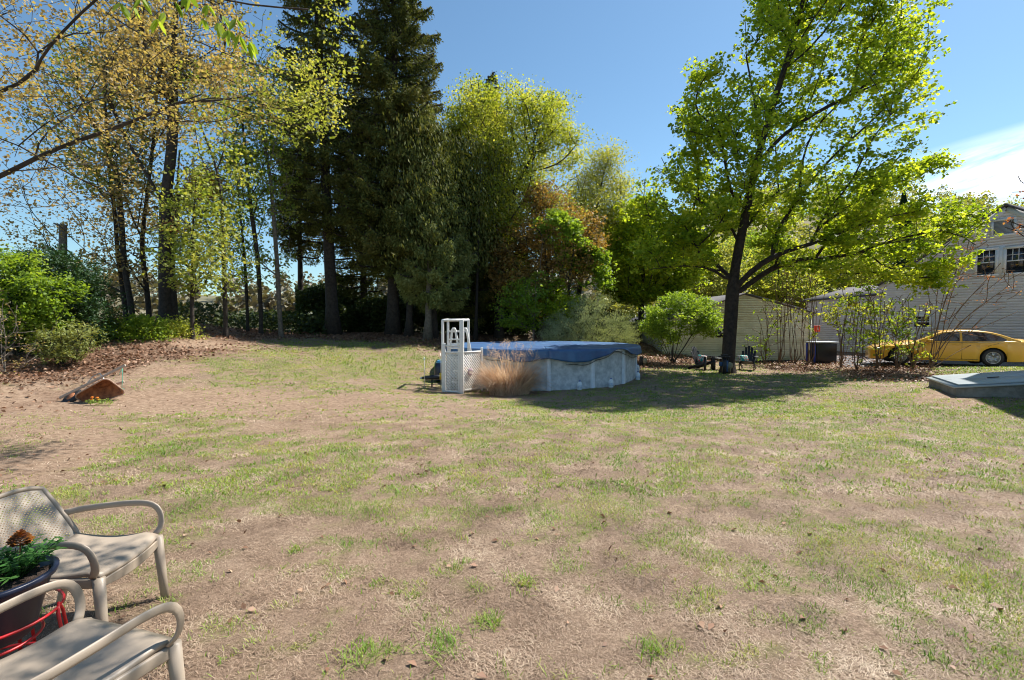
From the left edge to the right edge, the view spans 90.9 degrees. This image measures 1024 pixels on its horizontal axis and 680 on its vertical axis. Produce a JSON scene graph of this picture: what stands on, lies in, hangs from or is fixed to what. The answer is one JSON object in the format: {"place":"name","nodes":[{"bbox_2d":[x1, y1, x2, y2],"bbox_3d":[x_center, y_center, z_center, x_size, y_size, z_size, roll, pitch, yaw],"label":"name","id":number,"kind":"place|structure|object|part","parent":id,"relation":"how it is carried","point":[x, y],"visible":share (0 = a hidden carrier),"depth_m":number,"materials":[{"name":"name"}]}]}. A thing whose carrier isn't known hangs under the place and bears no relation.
{"place":"outdoors","nodes":[
{"label":"outdoors","id":0,"kind":"place"},
{"bbox_2d":[6,211,932,334],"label":"hills","id":1,"kind":"structure","parent":0,"point":[203,299],"depth_m":103.47,"materials":[{"name":"green plant"}]},
{"bbox_2d":[596,178,1023,327],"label":"hillside woods","id":2,"kind":"object","parent":1,"relation":"on","point":[625,308],"visible":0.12,"depth_m":101.35,"materials":[{"name":"green plant"}]},
{"bbox_2d":[888,191,918,272],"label":"pine tree","id":3,"kind":"object","parent":1,"relation":"on","point":[903,199],"visible":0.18,"depth_m":65.15,"materials":[{"name":"green plant"}]},
{"bbox_2d":[0,323,1023,679],"bbox_3d":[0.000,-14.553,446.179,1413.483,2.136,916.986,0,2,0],"label":"ground","id":4,"kind":"structure","parent":0,"point":[126,401],"depth_m":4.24,"materials":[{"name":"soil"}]},
{"bbox_2d":[0,299,59,375],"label":"bramble","id":5,"kind":"object","parent":4,"relation":"on","point":[4,356],"visible":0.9,"depth_m":12.51,"materials":[{"name":"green plant"}]},
{"bbox_2d":[0,589,67,656],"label":"plant stand","id":6,"kind":"object","parent":4,"relation":"on","point":[19,645],"visible":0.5,"depth_m":2.17,"materials":[{"name":"red metal"}]},
{"bbox_2d":[0,554,59,648],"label":"flower pot","id":7,"kind":"object","parent":6,"relation":"on","point":[23,614],"visible":0.72,"depth_m":2.09,"materials":[{"name":"blue ceramic"}]},
{"bbox_2d":[0,529,66,584],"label":"marigold","id":8,"kind":"object","parent":7,"relation":"on","point":[30,560],"visible":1,"depth_m":2.17,"materials":[{"name":"green plant"}]},
{"bbox_2d":[0,242,92,355],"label":"leafy bush","id":9,"kind":"object","parent":4,"relation":"on","point":[32,277],"visible":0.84,"depth_m":13.72,"materials":[{"name":"green plant"}]},
{"bbox_2d":[53,223,66,281],"bbox_3d":[-17.371,-2.398,19.433,0.484,4.229,0.310,0,2,0],"label":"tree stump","id":10,"kind":"object","parent":4,"relation":"on","point":[61,239],"visible":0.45,"depth_m":19.30,"materials":[{"name":"grey wood"}]},
{"bbox_2d":[19,319,109,366],"bbox_3d":[-11.883,0.120,13.464,1.930,1.345,1.756,0,2,0],"label":"evergreen bush","id":11,"kind":"object","parent":4,"relation":"on","point":[55,353],"visible":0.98,"depth_m":13.29,"materials":[{"name":"green plant"}]},
{"bbox_2d":[0,239,136,352],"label":"evergreen bush","id":12,"kind":"object","parent":4,"relation":"on","point":[89,309],"visible":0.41,"depth_m":14.76,"materials":[{"name":"green plant"}]},
{"bbox_2d":[0,0,165,320],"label":"slender tree","id":13,"kind":"object","parent":4,"relation":"on","point":[114,277],"visible":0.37,"depth_m":20.21,"materials":[{"name":"brown plant"}]},
{"bbox_2d":[0,486,168,620],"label":"patio chair","id":14,"kind":"object","parent":4,"relation":"on","point":[100,562],"visible":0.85,"depth_m":2.69,"materials":[{"name":"beige plastic"}]},
{"bbox_2d":[85,397,95,404],"bbox_3d":[-8.424,1.232,10.132,0.293,0.191,0.191,0,2,0],"label":"marigold","id":15,"kind":"object","parent":4,"relation":"on","point":[91,401],"visible":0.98,"depth_m":10.10,"materials":[{"name":"green plant"}]},
{"bbox_2d":[0,579,184,679],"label":"patio chair","id":16,"kind":"object","parent":4,"relation":"on","point":[79,647],"visible":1,"depth_m":1.84,"materials":[{"name":"beige plastic"}]},
{"bbox_2d":[59,364,125,401],"bbox_3d":[-8.847,0.949,10.681,1.165,0.867,0.864,1,2,31],"label":"wheelbarrow","id":17,"kind":"object","parent":4,"relation":"on","point":[103,388],"visible":0.86,"depth_m":10.67,"materials":[{"name":"metal"}]},
{"bbox_2d":[8,17,179,320],"bbox_3d":[-16.422,-6.413,20.276,5.273,11.663,5.252,2,3,41],"label":"slender tree","id":18,"kind":"object","parent":4,"relation":"on","point":[127,286],"visible":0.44,"depth_m":19.88,"materials":[{"name":"brown plant"}]},
{"bbox_2d":[92,397,104,404],"bbox_3d":[-8.293,1.243,10.112,0.286,0.201,0.232,1,2,25],"label":"marigold","id":19,"kind":"object","parent":4,"relation":"on","point":[100,401],"visible":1,"depth_m":10.10,"materials":[{"name":"green plant"}]},
{"bbox_2d":[102,398,117,405],"bbox_3d":[-8.116,1.243,10.116,0.301,0.169,0.209,0,2,0],"label":"marigold","id":20,"kind":"object","parent":4,"relation":"on","point":[109,401],"visible":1,"depth_m":10.11,"materials":[{"name":"green plant"}]},
{"bbox_2d":[104,311,181,343],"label":"shrub","id":21,"kind":"object","parent":4,"relation":"on","point":[130,329],"visible":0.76,"depth_m":16.28,"materials":[{"name":"green plant"}]},
{"bbox_2d":[78,7,215,317],"bbox_3d":[-15.175,-7.268,21.349,4.374,13.324,5.586,0,2,0],"label":"slender tree","id":22,"kind":"object","parent":4,"relation":"on","point":[144,221],"visible":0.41,"depth_m":20.61,"materials":[{"name":"green plant"}]},
{"bbox_2d":[78,0,268,320],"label":"stout tree","id":23,"kind":"object","parent":4,"relation":"on","point":[164,305],"visible":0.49,"depth_m":19.44,"materials":[{"name":"yellow plant"}]},
{"bbox_2d":[142,314,209,339],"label":"shrub","id":24,"kind":"object","parent":4,"relation":"on","point":[180,325],"visible":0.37,"depth_m":17.45,"materials":[{"name":"green plant"}]},
{"bbox_2d":[0,0,375,220],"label":"overhanging tree","id":25,"kind":"object","parent":4,"relation":"on","point":[39,63],"visible":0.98,"depth_m":7.12,"materials":[{"name":"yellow plant"}]},
{"bbox_2d":[113,0,258,60],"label":"hickory bough","id":26,"kind":"object","parent":25,"relation":"attached to","point":[228,34],"visible":1,"depth_m":4.42,"materials":[{"name":"green plant"}]},
{"bbox_2d":[134,165,243,339],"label":"slender tree","id":27,"kind":"object","parent":4,"relation":"on","point":[192,281],"visible":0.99,"depth_m":17.16,"materials":[{"name":"green plant"}]},
{"bbox_2d":[153,152,231,320],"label":"slender tree","id":28,"kind":"object","parent":4,"relation":"on","point":[174,302],"visible":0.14,"depth_m":20.04,"materials":[{"name":"green plant"}]},
{"bbox_2d":[161,58,264,337],"bbox_3d":[-11.017,-5.240,19.144,2.999,10.368,4.475,0,2,0],"label":"slender tree","id":29,"kind":"object","parent":4,"relation":"on","point":[224,288],"visible":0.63,"depth_m":18.77,"materials":[{"name":"green plant"}]},
{"bbox_2d":[202,134,278,331],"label":"slender tree","id":30,"kind":"object","parent":4,"relation":"on","point":[247,247],"visible":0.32,"depth_m":22.72,"materials":[{"name":"green plant"}]},
{"bbox_2d":[204,64,298,334],"bbox_3d":[-11.127,-6.084,21.961,4.034,11.830,3.783,-2,3,-37],"label":"slender tree","id":31,"kind":"object","parent":4,"relation":"on","point":[251,211],"visible":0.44,"depth_m":21.64,"materials":[{"name":"green plant"}]},
{"bbox_2d":[225,39,314,336],"bbox_3d":[-10.314,-6.304,21.574,3.199,12.519,3.991,0,2,0],"label":"slender tree","id":32,"kind":"object","parent":4,"relation":"on","point":[277,265],"visible":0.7,"depth_m":21.72,"materials":[{"name":"green plant"}]},
{"bbox_2d":[267,67,321,330],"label":"spruce tree","id":33,"kind":"object","parent":4,"relation":"on","point":[303,245],"visible":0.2,"depth_m":28.46,"materials":[{"name":"green plant"}]},
{"bbox_2d":[0,239,616,328],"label":"bare woods","id":34,"kind":"object","parent":4,"relation":"on","point":[287,300],"visible":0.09,"depth_m":76.67,"materials":[{"name":"brown plant"}]},
{"bbox_2d":[266,0,373,335],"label":"spruce tree","id":35,"kind":"object","parent":4,"relation":"on","point":[319,199],"visible":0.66,"depth_m":23.51,"materials":[{"name":"green plant"}]},
{"bbox_2d":[317,55,387,330],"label":"spruce tree","id":36,"kind":"object","parent":4,"relation":"on","point":[366,287],"visible":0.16,"depth_m":28.35,"materials":[{"name":"green plant"}]},
{"bbox_2d":[321,0,451,335],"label":"spruce tree","id":37,"kind":"object","parent":4,"relation":"on","point":[385,77],"visible":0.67,"depth_m":23.46,"materials":[{"name":"green plant"}]},
{"bbox_2d":[178,282,647,338],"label":"undergrowth","id":38,"kind":"object","parent":4,"relation":"on","point":[310,306],"visible":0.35,"depth_m":27.30,"materials":[{"name":"green plant"}]},
{"bbox_2d":[351,114,475,336],"bbox_3d":[-4.827,-5.158,24.266,5.863,10.133,5.362,1,2,35],"label":"conifer","id":39,"kind":"object","parent":4,"relation":"on","point":[409,329],"visible":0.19,"depth_m":23.30,"materials":[{"name":"green plant"}]},
{"bbox_2d":[353,104,495,339],"bbox_3d":[-3.961,-5.029,23.452,6.494,10.134,5.883,0,2,0],"label":"conifer","id":40,"kind":"object","parent":4,"relation":"on","point":[428,332],"visible":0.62,"depth_m":22.76,"materials":[{"name":"green plant"}]},
{"bbox_2d":[424,357,425,387],"bbox_3d":[-2.649,0.993,15.233,0.100,0.950,0.038,0,2,0],"label":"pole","id":41,"kind":"object","parent":4,"relation":"on","point":[424,372],"visible":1,"depth_m":15.24,"materials":[{"name":"grey metal"}]},
{"bbox_2d":[383,102,478,338],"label":"spruce tree","id":42,"kind":"object","parent":4,"relation":"on","point":[446,281],"visible":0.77,"depth_m":23.26,"materials":[{"name":"green plant"}]},
{"bbox_2d":[420,375,446,386],"bbox_3d":[-2.437,1.301,15.678,0.817,0.445,0.169,0,2,-10],"label":"bench","id":43,"kind":"object","parent":4,"relation":"on","point":[431,377],"visible":0.75,"depth_m":15.62,"materials":[{"name":"black plastic"}]},
{"bbox_2d":[439,353,440,388],"bbox_3d":[-2.185,0.960,15.393,0.066,1.100,0.066,0,2,0],"label":"rain gauge","id":44,"kind":"object","parent":4,"relation":"on","point":[440,371],"visible":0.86,"depth_m":15.38,"materials":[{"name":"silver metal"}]},
{"bbox_2d":[434,359,446,380],"bbox_3d":[-2.339,0.967,16.644,0.470,0.736,0.470,0,2,0],"label":"filter tank","id":45,"kind":"object","parent":4,"relation":"on","point":[437,367],"visible":0.38,"depth_m":16.46,"materials":[{"name":"blue plastic"}]},
{"bbox_2d":[441,319,472,387],"bbox_3d":[-1.684,0.443,15.721,0.899,2.234,1.278,0,2,0],"label":"pool ladder","id":46,"kind":"object","parent":4,"relation":"on","point":[467,329],"visible":0.37,"depth_m":15.70,"materials":[{"name":"white plastic"}]},
{"bbox_2d":[442,320,482,393],"bbox_3d":[-1.403,0.492,15.159,1.370,2.196,0.503,-1,2,-28],"label":"lattice fence","id":47,"kind":"object","parent":4,"relation":"on","point":[459,368],"visible":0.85,"depth_m":14.98,"materials":[{"name":"white plastic"}]},
{"bbox_2d":[437,126,508,335],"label":"spruce tree","id":48,"kind":"object","parent":4,"relation":"on","point":[483,291],"visible":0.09,"depth_m":26.81,"materials":[{"name":"green plant"}]},
{"bbox_2d":[436,125,530,340],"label":"conifer","id":49,"kind":"object","parent":4,"relation":"on","point":[473,219],"visible":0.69,"depth_m":24.86,"materials":[{"name":"green plant"}]},
{"bbox_2d":[476,71,531,332],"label":"spruce tree","id":50,"kind":"object","parent":4,"relation":"on","point":[496,88],"visible":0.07,"depth_m":30.27,"materials":[{"name":"green plant"}]},
{"bbox_2d":[462,331,559,395],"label":"ornamental grass","id":51,"kind":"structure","parent":4,"relation":"on","point":[498,382],"depth_m":14.57,"materials":[{"name":"beige plant"}]},
{"bbox_2d":[0,320,1023,679],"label":"leaf litter","id":52,"kind":"object","parent":4,"relation":"on","point":[882,372],"visible":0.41,"depth_m":16.46,"materials":[{"name":"brown plant"}]},
{"bbox_2d":[435,68,598,337],"bbox_3d":[0.005,-7.270,27.886,9.422,14.335,8.121,0,2,0],"label":"oak tree","id":53,"kind":"object","parent":4,"relation":"on","point":[476,110],"visible":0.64,"depth_m":26.32,"materials":[{"name":"green plant"}]},
{"bbox_2d":[486,240,554,340],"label":"sapling tree","id":54,"kind":"object","parent":4,"relation":"on","point":[523,321],"visible":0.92,"depth_m":23.71,"materials":[{"name":"green plant"}]},
{"bbox_2d":[451,349,636,390],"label":"swimming pool","id":55,"kind":"structure","parent":4,"relation":"on","point":[619,368],"depth_m":15.70,"materials":[{"name":"grey metal"}]},
{"bbox_2d":[446,341,641,364],"bbox_3d":[1.129,0.416,18.846,7.254,0.505,7.238,0,2,0],"label":"pool cover","id":56,"kind":"object","parent":55,"relation":"on","point":[575,351],"visible":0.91,"depth_m":15.99,"materials":[{"name":"blue plastic"}]},
{"bbox_2d":[483,178,621,332],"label":"copper leaved tree","id":57,"kind":"object","parent":4,"relation":"on","point":[548,262],"visible":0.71,"depth_m":24.72,"materials":[{"name":"brown plant"}]},
{"bbox_2d":[530,272,581,339],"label":"sapling tree","id":58,"kind":"object","parent":4,"relation":"on","point":[560,296],"visible":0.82,"depth_m":23.91,"materials":[{"name":"green plant"}]},
{"bbox_2d":[530,208,619,336],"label":"lime leaved tree","id":59,"kind":"object","parent":4,"relation":"on","point":[573,230],"visible":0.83,"depth_m":24.24,"materials":[{"name":"green plant"}]},
{"bbox_2d":[577,380,581,389],"bbox_3d":[2.073,1.387,15.425,0.159,0.298,0.159,-1,2,-17],"label":"water jug","id":60,"kind":"object","parent":4,"relation":"on","point":[579,385],"visible":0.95,"depth_m":15.36,"materials":[{"name":"plastic"}]},
{"bbox_2d":[535,289,640,344],"bbox_3d":[3.644,-0.745,23.787,5.148,3.362,3.925,0,2,0],"label":"silvery shrub","id":61,"kind":"object","parent":4,"relation":"on","point":[586,330],"visible":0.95,"depth_m":23.46,"materials":[{"name":"green plant"}]},
{"bbox_2d":[552,133,655,335],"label":"birch tree","id":62,"kind":"object","parent":4,"relation":"on","point":[592,193],"visible":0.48,"depth_m":30.09,"materials":[{"name":"green plant"}]},
{"bbox_2d":[608,378,613,387],"bbox_3d":[3.127,1.354,15.910,0.159,0.298,0.159,-1,2,-17],"label":"water jug","id":63,"kind":"object","parent":4,"relation":"on","point":[611,384],"visible":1,"depth_m":15.85,"materials":[{"name":"plastic"}]},
{"bbox_2d":[635,371,639,379],"bbox_3d":[4.309,1.219,17.252,0.159,0.298,0.159,-1,2,-17],"label":"water jug","id":64,"kind":"object","parent":4,"relation":"on","point":[637,376],"visible":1,"depth_m":17.19,"materials":[{"name":"plastic"}]},
{"bbox_2d":[639,356,646,365],"bbox_3d":[5.646,0.925,21.621,0.336,0.440,0.295,0,2,0],"label":"log post","id":65,"kind":"object","parent":4,"relation":"on","point":[642,360],"visible":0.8,"depth_m":21.57,"materials":[{"name":"brown wood"}]},
{"bbox_2d":[589,192,722,341],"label":"maple tree","id":66,"kind":"object","parent":4,"relation":"on","point":[639,294],"visible":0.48,"depth_m":27.96,"materials":[{"name":"green plant"}]},
{"bbox_2d":[637,289,723,362],"bbox_3d":[7.640,-0.568,22.501,4.018,3.395,3.199,0,2,0],"label":"forsythia shrub","id":67,"kind":"object","parent":4,"relation":"on","point":[657,326],"visible":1,"depth_m":22.01,"materials":[{"name":"green plant"}]},
{"bbox_2d":[688,346,716,370],"bbox_3d":[7.750,0.746,20.629,0.790,0.975,0.917,-1,2,-34],"label":"adirondack chair","id":68,"kind":"object","parent":4,"relation":"on","point":[695,353],"visible":0.91,"depth_m":20.60,"materials":[{"name":"black wood"}]},
{"bbox_2d":[671,232,757,302],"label":"spring tree","id":69,"kind":"object","parent":4,"relation":"on","point":[715,289],"visible":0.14,"depth_m":34.70,"materials":[{"name":"green plant"}]},
{"bbox_2d":[626,292,815,361],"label":"garage","id":70,"kind":"structure","parent":4,"relation":"on","point":[748,322],"depth_m":25.00,"materials":[{"name":"beige"}]},
{"bbox_2d":[716,329,722,336],"bbox_3d":[10.361,-0.343,24.967,0.522,0.433,0.062,0,2,0],"label":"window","id":71,"kind":"structure","parent":70,"relation":"in","point":[719,332],"depth_m":24.94,"materials":[{"name":"black glass"}]},
{"bbox_2d":[718,354,729,373],"bbox_3d":[8.023,0.925,19.044,0.417,0.785,0.300,0,2,0],"label":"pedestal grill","id":72,"kind":"object","parent":4,"relation":"on","point":[724,362],"visible":0.95,"depth_m":18.99,"materials":[{"name":"black"}]},
{"bbox_2d":[728,362,732,371],"bbox_3d":[8.243,1.034,19.098,0.250,0.385,0.246,0,2,0],"label":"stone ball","id":73,"kind":"object","parent":4,"relation":"on","point":[730,365],"visible":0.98,"depth_m":19.00,"materials":[{"name":"grey stone"}]},
{"bbox_2d":[736,346,758,370],"bbox_3d":[9.614,0.742,20.531,0.790,0.975,0.917,1,2,32],"label":"adirondack chair","id":74,"kind":"object","parent":4,"relation":"on","point":[751,354],"visible":0.93,"depth_m":20.64,"materials":[{"name":"black wood"}]},
{"bbox_2d":[740,355,747,360],"bbox_3d":[9.464,0.751,20.555,0.380,0.265,0.179,0,2,-14],"label":"cushion","id":75,"kind":"object","parent":74,"relation":"on","point":[743,357],"visible":0.94,"depth_m":20.49,"materials":[{"name":"teal fabric"}]},
{"bbox_2d":[709,227,794,292],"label":"spring tree","id":76,"kind":"object","parent":4,"relation":"on","point":[749,240],"visible":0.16,"depth_m":48.93,"materials":[{"name":"green plant"}]},
{"bbox_2d":[742,303,782,363],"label":"sapling thicket","id":77,"kind":"object","parent":4,"relation":"on","point":[765,348],"visible":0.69,"depth_m":23.22,"materials":[{"name":"green plant"}]},
{"bbox_2d":[759,268,802,363],"bbox_3d":[12.524,-1.126,23.489,1.624,4.609,1.503,-1,2,-31],"label":"sapling thicket","id":78,"kind":"object","parent":4,"relation":"on","point":[783,330],"visible":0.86,"depth_m":23.48,"materials":[{"name":"green plant"}]},
{"bbox_2d":[739,234,841,307],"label":"spring tree","id":79,"kind":"object","parent":4,"relation":"on","point":[764,292],"visible":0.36,"depth_m":37.02,"materials":[{"name":"green plant"}]},
{"bbox_2d":[775,264,816,364],"bbox_3d":[12.972,-1.387,22.832,1.639,5.158,1.468,-2,3,-45],"label":"sapling thicket","id":80,"kind":"object","parent":4,"relation":"on","point":[807,303],"visible":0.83,"depth_m":22.89,"materials":[{"name":"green plant"}]},
{"bbox_2d":[788,269,830,364],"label":"sapling thicket","id":81,"kind":"object","parent":4,"relation":"on","point":[813,314],"visible":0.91,"depth_m":22.45,"materials":[{"name":"green plant"}]},
{"bbox_2d":[621,0,1003,373],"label":"maple tree","id":82,"kind":"object","parent":4,"relation":"on","point":[782,22],"visible":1,"depth_m":18.41,"materials":[{"name":"green plant"}]},
{"bbox_2d":[813,326,819,340],"bbox_3d":[14.626,0.230,24.237,0.345,1.850,0.071,0,2,0],"label":"red sign","id":83,"kind":"object","parent":4,"relation":"on","point":[816,328],"visible":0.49,"depth_m":24.18,"materials":[{"name":"red"}]},
{"bbox_2d":[806,341,838,362],"bbox_3d":[14.411,0.570,23.434,1.120,1.000,0.700,0,2,0],"label":"storage bin","id":84,"kind":"object","parent":4,"relation":"on","point":[825,351],"visible":0.91,"depth_m":23.14,"materials":[{"name":"black plastic"}]},
{"bbox_2d":[792,286,884,308],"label":"neighbour building","id":85,"kind":"structure","parent":4,"relation":"on","point":[839,289],"depth_m":38.52,"materials":[{"name":"grey"}]},
{"bbox_2d":[821,286,863,367],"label":"sapling thicket","id":86,"kind":"object","parent":4,"relation":"on","point":[830,320],"visible":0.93,"depth_m":21.23,"materials":[{"name":"green plant"}]},
{"bbox_2d":[795,245,896,294],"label":"spring tree","id":87,"kind":"object","parent":4,"relation":"on","point":[864,280],"visible":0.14,"depth_m":40.61,"materials":[{"name":"green plant"}]},
{"bbox_2d":[837,280,884,368],"bbox_3d":[14.108,-0.587,20.440,2.054,3.717,1.707,0,2,0],"label":"sapling thicket","id":88,"kind":"object","parent":4,"relation":"on","point":[856,330],"visible":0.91,"depth_m":20.28,"materials":[{"name":"green plant"}]},
{"bbox_2d":[849,283,911,367],"bbox_3d":[14.586,-0.498,19.995,2.028,3.517,2.089,0,2,0],"label":"sapling thicket","id":89,"kind":"object","parent":4,"relation":"on","point":[877,363],"visible":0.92,"depth_m":20.10,"materials":[{"name":"green plant"}]},
{"bbox_2d":[876,295,917,369],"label":"sapling thicket","id":90,"kind":"object","parent":4,"relation":"on","point":[901,336],"visible":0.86,"depth_m":19.67,"materials":[{"name":"green plant"}]},
{"bbox_2d":[799,203,1023,352],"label":"house","id":91,"kind":"structure","parent":4,"relation":"on","point":[1006,249],"depth_m":23.94,"materials":[{"name":"grey"}]},
{"bbox_2d":[910,314,932,328],"bbox_3d":[21.000,-0.948,25.818,0.060,0.726,0.985,-1,2,-26],"label":"window","id":92,"kind":"structure","parent":91,"relation":"in","point":[921,316],"depth_m":25.77,"materials":[{"name":"white glass"}]},
{"bbox_2d":[972,247,998,276],"bbox_3d":[22.083,-3.617,23.467,0.060,1.310,0.966,-1,2,-26],"label":"window","id":93,"kind":"structure","parent":91,"relation":"in","point":[991,252],"depth_m":23.42,"materials":[{"name":"white glass"}]},
{"bbox_2d":[1001,245,1023,275],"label":"window","id":94,"kind":"structure","parent":91,"relation":"in","point":[1013,256],"depth_m":22.59,"materials":[{"name":"white glass"}]},
{"bbox_2d":[890,295,946,368],"bbox_3d":[15.824,-0.294,19.651,2.209,2.952,1.610,-1,2,-22],"label":"sapling thicket","id":95,"kind":"object","parent":4,"relation":"on","point":[916,357],"visible":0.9,"depth_m":19.54,"materials":[{"name":"green plant"}]},
{"bbox_2d":[926,233,1022,367],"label":"sapling thicket","id":96,"kind":"object","parent":4,"relation":"on","point":[931,364],"visible":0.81,"depth_m":19.12,"materials":[{"name":"brown plant"}]},
{"bbox_2d":[926,370,1023,397],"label":"cellar bulkhead","id":97,"kind":"object","parent":4,"relation":"on","point":[1006,384],"visible":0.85,"depth_m":10.87,"materials":[{"name":"concrete"}]},
{"bbox_2d":[932,370,1023,380],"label":"door","id":98,"kind":"structure","parent":97,"relation":"in","point":[1005,373],"depth_m":11.86,"materials":[{"name":"paint"}]},
{"bbox_2d":[944,375,1023,385],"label":"door","id":99,"kind":"structure","parent":97,"relation":"in","point":[1005,379],"depth_m":10.96,"materials":[{"name":"paint"}]},
{"bbox_2d":[1003,176,1023,246],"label":"budding tree","id":100,"kind":"object","parent":4,"relation":"on","point":[1020,226],"visible":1,"depth_m":16.17,"materials":[{"name":"green plant"}]},
{"bbox_2d":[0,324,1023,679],"bbox_3d":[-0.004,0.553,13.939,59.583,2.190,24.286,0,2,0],"label":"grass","id":101,"kind":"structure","parent":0,"point":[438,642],"depth_m":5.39,"materials":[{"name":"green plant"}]},
{"bbox_2d":[0,0,1023,295],"label":"sky","id":102,"kind":"structure","parent":0,"point":[626,59],"materials":[{"name":"blue"}]},
{"bbox_2d":[697,355,706,361],"bbox_3d":[7.804,0.754,20.692,0.390,0.298,0.180,1,2,14],"label":"cushion","id":103,"kind":"object","parent":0,"point":[701,359],"visible":0.78,"depth_m":20.64,"materials":[{"name":"teal fabric"}]},
{"bbox_2d":[837,356,1023,366],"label":"driveway","id":104,"kind":"structure","parent":0,"point":[966,363],"depth_m":21.89,"materials":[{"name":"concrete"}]},
{"bbox_2d":[865,329,1023,366],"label":"car","id":105,"kind":"object","parent":104,"relation":"on","point":[992,349],"visible":0.81,"depth_m":19.81,"materials":[{"name":"yellow paint"}]},
{"bbox_3d":[17.246,-0.146,20.182,1.100,0.367,0.154,1,2,24],"label":"window","id":106,"kind":"part","parent":105,"relation":"part of","materials":[{"name":"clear glass"}]},
{"bbox_3d":[18.413,-0.129,19.656,1.340,0.370,0.155,1,2,24],"label":"window","id":107,"kind":"part","parent":105,"relation":"part of","materials":[{"name":"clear glass"}]}
]}

